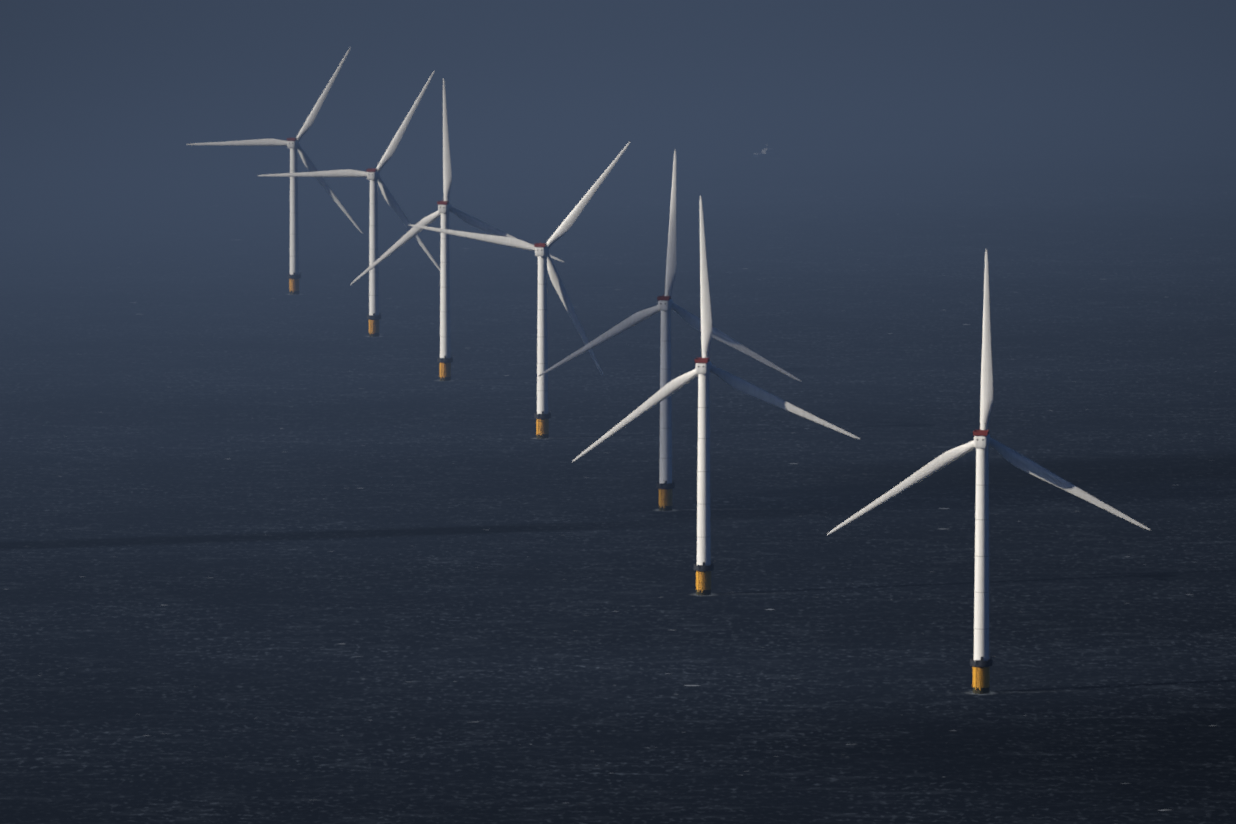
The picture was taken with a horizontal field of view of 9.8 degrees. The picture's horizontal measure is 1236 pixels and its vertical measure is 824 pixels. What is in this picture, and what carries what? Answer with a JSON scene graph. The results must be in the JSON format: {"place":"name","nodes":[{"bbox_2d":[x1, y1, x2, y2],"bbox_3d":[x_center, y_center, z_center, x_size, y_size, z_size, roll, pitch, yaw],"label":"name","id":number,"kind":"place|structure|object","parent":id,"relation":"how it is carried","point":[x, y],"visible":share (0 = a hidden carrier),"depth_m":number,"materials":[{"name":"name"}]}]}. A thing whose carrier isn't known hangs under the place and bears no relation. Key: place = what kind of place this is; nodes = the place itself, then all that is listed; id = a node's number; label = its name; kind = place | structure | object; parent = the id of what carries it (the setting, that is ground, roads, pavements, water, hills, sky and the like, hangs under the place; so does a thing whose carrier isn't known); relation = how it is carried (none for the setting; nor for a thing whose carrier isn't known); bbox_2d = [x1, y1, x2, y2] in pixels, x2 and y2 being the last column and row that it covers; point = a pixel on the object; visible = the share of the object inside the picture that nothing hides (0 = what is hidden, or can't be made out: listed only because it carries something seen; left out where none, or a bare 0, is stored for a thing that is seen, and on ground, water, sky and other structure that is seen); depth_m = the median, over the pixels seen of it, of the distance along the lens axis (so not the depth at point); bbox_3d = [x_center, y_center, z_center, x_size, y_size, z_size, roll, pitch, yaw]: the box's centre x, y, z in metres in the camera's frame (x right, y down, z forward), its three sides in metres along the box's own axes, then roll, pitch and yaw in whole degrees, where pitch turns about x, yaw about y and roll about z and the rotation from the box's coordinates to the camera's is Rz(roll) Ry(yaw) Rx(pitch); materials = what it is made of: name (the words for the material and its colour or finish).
{"place":"outdoors","nodes":[
{"label":"outdoors","id":0,"kind":"place"},
{"bbox_2d":[0,0,1235,823],"bbox_3d":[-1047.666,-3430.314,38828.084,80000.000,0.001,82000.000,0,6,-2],"label":"sea","id":1,"kind":"structure","parent":0,"point":[276,552],"depth_m":3182.51,"materials":[{"name":"liquid"}]},
{"bbox_2d":[186,47,362,294],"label":"wind turbine","id":2,"kind":"object","parent":1,"relation":"on","point":[294,146],"visible":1,"depth_m":3849.62,"materials":[{"name":"white paint"}]},
{"bbox_2d":[258,71,439,336],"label":"wind turbine","id":3,"kind":"object","parent":1,"relation":"on","point":[375,179],"visible":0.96,"depth_m":3588.71,"materials":[{"name":"white paint"}]},
{"bbox_2d":[350,78,563,380],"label":"wind turbine","id":4,"kind":"object","parent":1,"relation":"on","point":[445,358],"visible":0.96,"depth_m":3350.00,"materials":[{"name":"white paint"}]},
{"bbox_2d":[409,141,630,438],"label":"wind turbine","id":5,"kind":"object","parent":1,"relation":"on","point":[542,415],"visible":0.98,"depth_m":3082.83,"materials":[{"name":"white paint"}]},
{"bbox_2d":[538,150,800,510],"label":"wind turbine","id":6,"kind":"object","parent":1,"relation":"on","point":[665,484],"visible":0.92,"depth_m":2803.54,"materials":[{"name":"white paint"}]},
{"bbox_2d":[572,196,859,595],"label":"wind turbine","id":7,"kind":"object","parent":1,"relation":"on","point":[704,565],"visible":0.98,"depth_m":2534.34,"materials":[{"name":"white paint"}]},
{"bbox_2d":[753,144,778,156],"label":"boat","id":8,"kind":"object","parent":1,"relation":"on","point":[768,152],"visible":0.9,"depth_m":5048.88,"materials":[{"name":"white paint"}]},
{"bbox_2d":[827,250,1149,693],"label":"wind turbine","id":9,"kind":"object","parent":1,"relation":"on","point":[981,662],"visible":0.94,"depth_m":2279.43,"materials":[{"name":"white paint"}]}
]}

